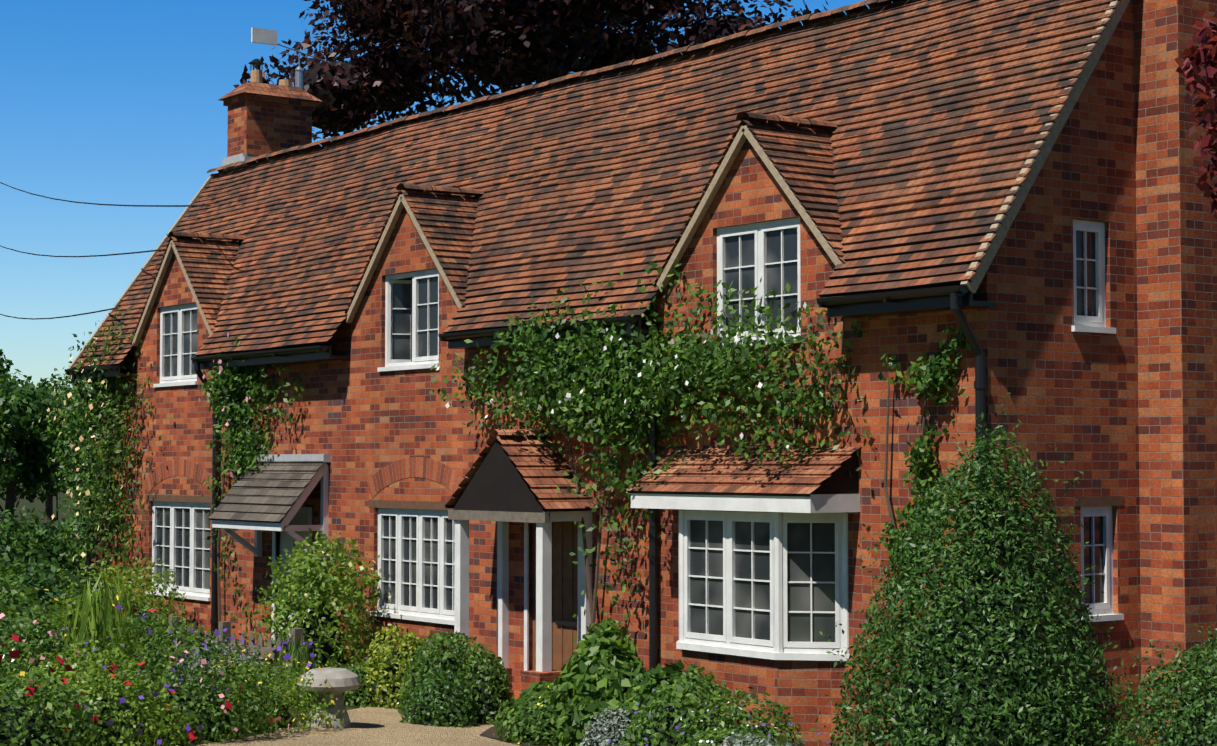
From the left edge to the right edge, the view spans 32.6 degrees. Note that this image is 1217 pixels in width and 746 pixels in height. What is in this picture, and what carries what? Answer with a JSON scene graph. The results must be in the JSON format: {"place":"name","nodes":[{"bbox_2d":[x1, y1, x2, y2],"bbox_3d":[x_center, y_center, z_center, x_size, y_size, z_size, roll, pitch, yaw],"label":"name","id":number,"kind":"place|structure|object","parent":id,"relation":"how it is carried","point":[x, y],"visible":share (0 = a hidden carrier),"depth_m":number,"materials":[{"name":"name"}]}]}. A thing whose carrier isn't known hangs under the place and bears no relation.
{"place":"outdoors","nodes":[
{"label":"outdoors","id":0,"kind":"place"},
{"bbox_2d":[0,482,366,745],"bbox_3d":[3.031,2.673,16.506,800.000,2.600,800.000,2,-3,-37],"label":"terrain","id":1,"kind":"structure","parent":0,"point":[37,504],"depth_m":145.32,"materials":[{"name":"green plant"}]},
{"bbox_2d":[0,349,37,453],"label":"garden tree","id":2,"kind":"object","parent":1,"relation":"on","point":[3,370],"visible":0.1,"depth_m":39.14,"materials":[{"name":"green plant"}]},
{"bbox_2d":[0,605,84,701],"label":"flowering shrub","id":3,"kind":"object","parent":1,"relation":"on","point":[41,644],"visible":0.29,"depth_m":17.19,"materials":[{"name":"green plant"}]},
{"bbox_2d":[0,505,86,597],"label":"hedge","id":4,"kind":"object","parent":1,"relation":"on","point":[47,538],"visible":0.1,"depth_m":31.19,"materials":[{"name":"green plant"}]},
{"bbox_2d":[0,375,87,528],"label":"garden tree","id":5,"kind":"object","parent":1,"relation":"on","point":[25,464],"visible":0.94,"depth_m":35.28,"materials":[{"name":"green plant"}]},
{"bbox_2d":[15,373,88,527],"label":"garden tree","id":6,"kind":"object","parent":1,"relation":"on","point":[49,499],"visible":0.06,"depth_m":45.49,"materials":[{"name":"green plant"}]},
{"bbox_2d":[0,634,124,745],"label":"flowering shrub","id":7,"kind":"object","parent":1,"relation":"on","point":[20,725],"visible":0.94,"depth_m":15.34,"materials":[{"name":"green plant"}]},
{"bbox_2d":[0,640,202,745],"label":"flowering plant","id":8,"kind":"object","parent":1,"relation":"on","point":[131,719],"visible":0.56,"depth_m":16.30,"materials":[{"name":"green plant"}]},
{"bbox_2d":[53,572,152,691],"bbox_3d":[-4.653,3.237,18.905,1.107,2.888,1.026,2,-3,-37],"label":"ornamental grass","id":9,"kind":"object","parent":1,"relation":"on","point":[93,612],"depth_m":18.81,"materials":[{"name":"green plant"}]},
{"bbox_2d":[120,570,142,600],"bbox_3d":[-6.580,3.343,29.801,1.751,1.225,1.655,2,-3,-37],"label":"border","id":10,"kind":"object","parent":1,"relation":"on","point":[135,588],"visible":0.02,"depth_m":29.52,"materials":[{"name":"green plant"}]},
{"bbox_2d":[79,613,290,744],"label":"flowering plants","id":11,"kind":"object","parent":1,"relation":"on","point":[217,720],"visible":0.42,"depth_m":17.59,"materials":[{"name":"green plant"}]},
{"bbox_2d":[163,634,227,695],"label":"flowering plant","id":12,"kind":"object","parent":1,"relation":"on","point":[197,652],"visible":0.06,"depth_m":18.65,"materials":[{"name":"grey plant"}]},
{"bbox_2d":[173,628,278,686],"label":"flowering plant","id":13,"kind":"object","parent":1,"relation":"on","point":[242,657],"visible":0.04,"depth_m":20.73,"materials":[{"name":"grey plant"}]},
{"bbox_2d":[168,616,302,676],"bbox_3d":[-4.153,3.178,23.062,2.130,0.858,0.123,-2,-3,38],"label":"flowering plant","id":14,"kind":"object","parent":1,"relation":"on","point":[295,632],"depth_m":22.87,"materials":[{"name":"green plant"}]},
{"bbox_2d":[207,649,348,732],"bbox_3d":[-3.111,2.858,18.843,1.426,0.745,1.614,2,-3,-37],"label":"flowering plant","id":15,"kind":"object","parent":1,"relation":"on","point":[285,720],"visible":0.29,"depth_m":18.68,"materials":[{"name":"green plant"}]},
{"bbox_2d":[264,631,322,706],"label":"flowering plant","id":16,"kind":"object","parent":1,"relation":"on","point":[298,651],"visible":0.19,"depth_m":21.19,"materials":[{"name":"green plant"}]},
{"bbox_2d":[335,657,381,707],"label":"plant","id":17,"kind":"object","parent":1,"relation":"on","point":[356,699],"visible":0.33,"depth_m":21.54,"materials":[{"name":"green plant"}]},
{"bbox_2d":[360,623,430,708],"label":"golden shrub","id":18,"kind":"object","parent":1,"relation":"on","point":[394,663],"visible":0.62,"depth_m":21.51,"materials":[{"name":"yellow plant"}]},
{"bbox_2d":[480,726,551,745],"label":"soil bed","id":19,"kind":"object","parent":1,"relation":"on","point":[490,731],"visible":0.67,"depth_m":19.00,"materials":[{"name":"brown soil"}]},
{"bbox_2d":[492,690,565,745],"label":"border plant","id":20,"kind":"object","parent":19,"relation":"on","point":[535,723],"visible":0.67,"depth_m":18.44,"materials":[{"name":"green plant"}]},
{"bbox_2d":[539,676,565,704],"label":"border plant","id":21,"kind":"object","parent":19,"relation":"on","point":[542,690],"visible":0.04,"depth_m":19.51,"materials":[{"name":"green plant"}]},
{"bbox_2d":[549,617,645,745],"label":"border plant","id":22,"kind":"object","parent":19,"relation":"on","point":[607,669],"visible":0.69,"depth_m":18.34,"materials":[{"name":"green plant"}]},
{"bbox_2d":[579,707,640,745],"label":"plant","id":23,"kind":"object","parent":19,"relation":"on","point":[604,731],"visible":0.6,"depth_m":17.83,"materials":[{"name":"grey plant"}]},
{"bbox_2d":[616,660,719,734],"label":"border plant","id":24,"kind":"object","parent":19,"relation":"on","point":[653,678],"visible":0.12,"depth_m":18.17,"materials":[{"name":"green plant"}]},
{"bbox_2d":[608,669,747,745],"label":"border plant","id":25,"kind":"object","parent":19,"relation":"on","point":[651,732],"visible":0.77,"depth_m":17.32,"materials":[{"name":"green plant"}]},
{"bbox_2d":[646,686,804,745],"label":"border plant","id":26,"kind":"object","parent":19,"relation":"on","point":[771,730],"visible":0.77,"depth_m":16.89,"materials":[{"name":"green plant"}]},
{"bbox_2d":[674,702,806,745],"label":"border plant","id":27,"kind":"object","parent":19,"relation":"on","point":[716,737],"visible":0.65,"depth_m":16.05,"materials":[{"name":"green plant"}]},
{"bbox_2d":[706,721,805,745],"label":"border plant","id":28,"kind":"object","parent":19,"relation":"on","point":[747,740],"visible":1,"depth_m":15.36,"materials":[{"name":"grey plant"}]},
{"bbox_2d":[878,325,970,674],"bbox_3d":[2.553,1.474,16.976,0.298,3.739,0.990,2,-3,-37],"label":"climber right of bay","id":29,"kind":"object","parent":19,"relation":"on","point":[927,375],"visible":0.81,"depth_m":17.02,"materials":[{"name":"green plant"}]},
{"bbox_2d":[810,393,1155,745],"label":"yew shrub","id":30,"kind":"object","parent":19,"relation":"on","point":[981,670],"visible":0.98,"depth_m":15.67,"materials":[{"name":"green plant"}]},
{"bbox_2d":[1098,621,1216,745],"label":"shrub","id":31,"kind":"object","parent":19,"relation":"on","point":[1193,718],"visible":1,"depth_m":14.96,"materials":[{"name":"green plant"}]},
{"bbox_2d":[233,0,828,142],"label":"copper beech","id":32,"kind":"object","parent":1,"relation":"on","point":[504,46],"visible":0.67,"depth_m":40.83,"materials":[{"name":"purple plant"}]},
{"bbox_2d":[92,0,1216,745],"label":"brick wall","id":33,"kind":"structure","parent":1,"relation":"on","point":[1128,410],"depth_m":17.72,"materials":[{"name":"brick"}]},
{"bbox_2d":[208,461,323,522],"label":"porch shingles","id":34,"kind":"object","parent":33,"relation":"attached to","point":[271,491],"visible":0.88,"depth_m":25.66,"materials":[{"name":"grey wood"}]},
{"bbox_2d":[218,82,321,102],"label":"chimney cap tiles","id":35,"kind":"object","parent":33,"relation":"on","point":[274,90],"visible":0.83,"depth_m":32.26,"materials":[{"name":"orange tile"}]},
{"bbox_2d":[250,70,291,85],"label":"chimney pots","id":36,"kind":"object","parent":35,"relation":"on","point":[256,75],"visible":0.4,"depth_m":32.36,"materials":[{"name":"beige ceramic"}]},
{"bbox_2d":[248,59,264,69],"bbox_3d":[-5.482,-4.800,32.423,0.260,0.180,0.260,2,-3,-37],"label":"chimney cowl","id":37,"kind":"object","parent":36,"relation":"on","point":[254,62],"visible":0.9,"depth_m":32.38,"materials":[{"name":"black metal"}]},
{"bbox_2d":[277,44,330,88],"bbox_3d":[-4.902,-4.812,32.817,1.203,0.778,0.160,2,-3,-37],"label":"aerial mast","id":38,"kind":"object","parent":35,"relation":"on","point":[298,70],"visible":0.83,"depth_m":32.78,"materials":[{"name":"silver metal"}]},
{"bbox_2d":[251,27,276,45],"bbox_3d":[-5.371,-5.252,32.487,0.430,0.230,0.040,2,-3,-37],"label":"tv aerial panel","id":39,"kind":"object","parent":38,"relation":"attached to","point":[263,36],"visible":1,"depth_m":32.46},
{"bbox_2d":[222,153,330,461],"bbox_3d":[-4.684,-1.130,28.790,1.441,4.730,7.433,0,-3,-10],"label":"lead flashing","id":40,"kind":"object","parent":33,"relation":"attached to","point":[279,457],"visible":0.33,"depth_m":26.11,"materials":[{"name":"grey metal"}]},
{"bbox_2d":[279,512,307,644],"bbox_3d":[-3.885,2.734,25.931,0.055,2.000,0.870,2,-3,-37],"label":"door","id":41,"kind":"structure","parent":33,"relation":"attached to","point":[287,541],"depth_m":26.02,"materials":[{"name":"black wood"}]},
{"bbox_2d":[145,457,463,497],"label":"window arches","id":42,"kind":"structure","parent":33,"relation":"attached to","point":[422,467],"depth_m":24.09,"materials":[{"name":"brick"}]},
{"bbox_2d":[292,552,577,626],"bbox_3d":[-2.108,2.403,23.504,0.030,0.550,6.135,2,-3,-37],"label":"door ironmongery","id":43,"kind":"object","parent":33,"relation":"attached to","point":[567,623],"depth_m":21.23,"materials":[{"name":"black paint"}]},
{"bbox_2d":[445,429,599,511],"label":"porch tiles","id":44,"kind":"object","parent":33,"relation":"attached to","point":[541,467],"visible":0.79,"depth_m":21.02,"materials":[{"name":"orange tile"}]},
{"bbox_2d":[64,285,994,669],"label":"gutters and downpipes","id":45,"kind":"object","parent":33,"relation":"attached to","point":[956,299],"visible":0.5,"depth_m":19.91,"materials":[{"name":"black paint"}]},
{"bbox_2d":[533,521,577,671],"bbox_3d":[-0.512,2.451,21.401,0.050,1.930,0.900,2,-3,-37],"label":"front door","id":46,"kind":"structure","parent":33,"relation":"attached to","point":[564,577],"depth_m":21.32,"materials":[{"name":"brown wood"}]},
{"bbox_2d":[72,0,1120,367],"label":"roof tiles","id":47,"kind":"object","parent":33,"relation":"attached to","point":[898,138],"visible":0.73,"depth_m":21.76,"materials":[{"name":"brown tile"}]},
{"bbox_2d":[0,182,210,319],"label":"overhead cables","id":48,"kind":"object","parent":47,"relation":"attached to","point":[97,255],"visible":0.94,"depth_m":34.64,"materials":[{"name":"black plastic"}]},
{"bbox_2d":[68,0,1129,368],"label":"bargeboards","id":49,"kind":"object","parent":47,"relation":"attached to","point":[1022,192],"visible":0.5,"depth_m":18.95,"materials":[{"name":"beige wood"}]},
{"bbox_2d":[145,494,1123,509],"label":"window lintels","id":50,"kind":"object","parent":33,"relation":"on","point":[1083,501],"visible":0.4,"depth_m":23.65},
{"bbox_2d":[145,217,1123,671],"bbox_3d":[-1.791,1.197,22.821,2.012,4.800,16.096,2,-3,-42],"label":"white joinery","id":51,"kind":"object","parent":33,"relation":"in","point":[777,513],"visible":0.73,"depth_m":19.40,"materials":[{"name":"paint"}]},
{"bbox_2d":[156,228,1103,641],"bbox_3d":[-1.716,0.767,22.910,1.641,3.832,15.842,2,-3,-42],"label":"window glass","id":52,"kind":"object","parent":51,"relation":"in","point":[804,626],"visible":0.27,"depth_m":18.80,"materials":[{"name":"clear glass"}]},
{"bbox_2d":[429,259,871,642],"bbox_3d":[0.051,1.196,19.850,0.915,4.544,6.541,2,-3,-37],"label":"climbing rose","id":53,"kind":"object","parent":33,"relation":"attached to","point":[596,357],"visible":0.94,"depth_m":19.69,"materials":[{"name":"green plant"}]},
{"bbox_2d":[627,447,859,496],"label":"bay roof tiles","id":54,"kind":"object","parent":33,"relation":"attached to","point":[720,472],"visible":0.9,"depth_m":18.47,"materials":[{"name":"orange tile"}]},
{"bbox_2d":[813,452,858,493],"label":"bay roof cheeks","id":55,"kind":"object","parent":33,"relation":"attached to","point":[841,480],"visible":0.5,"depth_m":17.69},
{"bbox_2d":[195,707,522,745],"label":"gravel path","id":56,"kind":"structure","parent":0,"point":[375,726],"depth_m":18.49,"materials":[{"name":"beige gravel"}]},
{"bbox_2d":[296,667,360,727],"bbox_3d":[-2.573,2.979,19.148,0.600,0.540,0.600,2,-3,-37],"label":"staddle stone","id":57,"kind":"object","parent":56,"relation":"on","point":[340,681],"visible":0.81,"depth_m":18.98,"materials":[{"name":"grey stone"}]},
{"bbox_2d":[399,666,477,727],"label":"green shrub","id":58,"kind":"object","parent":56,"relation":"on","point":[443,703],"visible":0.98,"depth_m":19.81,"materials":[{"name":"green plant"}]},
{"bbox_2d":[396,631,485,714],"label":"green shrub","id":59,"kind":"object","parent":56,"relation":"on","point":[442,656],"visible":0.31,"depth_m":20.66,"materials":[{"name":"green plant"}]},
{"bbox_2d":[457,642,515,724],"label":"shrub","id":60,"kind":"object","parent":56,"relation":"on","point":[489,684],"visible":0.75,"depth_m":20.28,"materials":[{"name":"green plant"}]},
{"bbox_2d":[512,680,556,716],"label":"hosta by door","id":61,"kind":"object","parent":56,"relation":"on","point":[535,686],"visible":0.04,"depth_m":19.86,"materials":[{"name":"green plant"}]},
{"bbox_2d":[0,0,868,479],"label":"sky","id":62,"kind":"structure","parent":0,"point":[102,101],"materials":[{"name":"blue"}]},
{"bbox_2d":[448,510,549,522],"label":"porch beam","id":63,"kind":"structure","parent":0,"point":[528,517],"depth_m":21.05,"materials":[{"name":"white wood"}]},
{"bbox_2d":[453,440,545,512],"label":"porch gable","id":64,"kind":"structure","parent":63,"relation":"on","point":[497,482],"depth_m":21.13,"materials":[{"name":"black paint"}]},
{"bbox_2d":[1174,9,1216,220],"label":"tree foliage","id":65,"kind":"object","parent":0,"point":[1205,54],"visible":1,"depth_m":8.86,"materials":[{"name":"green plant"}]},
{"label":"soil bed","id":66,"kind":"object","parent":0,"visible":0},
{"bbox_2d":[0,536,77,678],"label":"shrub","id":67,"kind":"object","parent":66,"relation":"on","point":[15,601],"visible":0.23,"depth_m":19.17,"materials":[{"name":"green plant"}]},
{"bbox_2d":[0,531,134,637],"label":"shrub","id":68,"kind":"object","parent":66,"relation":"on","point":[53,579],"visible":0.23,"depth_m":23.53,"materials":[{"name":"green plant"}]},
{"bbox_2d":[19,584,170,684],"bbox_3d":[-5.258,2.574,19.737,2.462,1.243,2.362,2,-3,-37],"label":"shrub","id":69,"kind":"object","parent":66,"relation":"on","point":[60,616],"visible":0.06,"depth_m":19.93,"materials":[{"name":"green plant"}]},
{"bbox_2d":[39,307,171,588],"bbox_3d":[-7.460,1.471,30.133,0.718,4.892,4.145,2,-3,-37],"label":"climbing plant","id":70,"kind":"object","parent":66,"relation":"on","point":[106,444],"visible":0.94,"depth_m":30.22,"materials":[{"name":"green plant"}]},
{"bbox_2d":[37,557,204,640],"bbox_3d":[-6.484,3.109,27.613,2.475,1.338,2.297,0,-3,4],"label":"shrub","id":71,"kind":"object","parent":66,"relation":"on","point":[127,590],"visible":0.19,"depth_m":27.61,"materials":[{"name":"green plant"}]},
{"bbox_2d":[88,593,224,684],"bbox_3d":[-4.742,2.778,21.124,2.005,1.094,2.114,0,-3,4],"label":"shrub","id":72,"kind":"object","parent":66,"relation":"on","point":[143,614],"visible":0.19,"depth_m":20.89,"materials":[{"name":"green plant"}]},
{"bbox_2d":[195,333,303,634],"bbox_3d":[-4.674,1.566,26.574,0.465,4.393,2.939,2,-3,-37],"label":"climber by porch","id":73,"kind":"object","parent":66,"relation":"on","point":[228,383],"visible":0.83,"depth_m":26.75,"materials":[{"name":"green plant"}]},
{"bbox_2d":[247,527,392,673],"bbox_3d":[-3.235,2.755,23.643,1.628,2.044,1.869,2,-3,-37],"label":"rose bush","id":74,"kind":"object","parent":66,"relation":"on","point":[321,627],"visible":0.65,"depth_m":23.37,"materials":[{"name":"green plant"}]}
]}

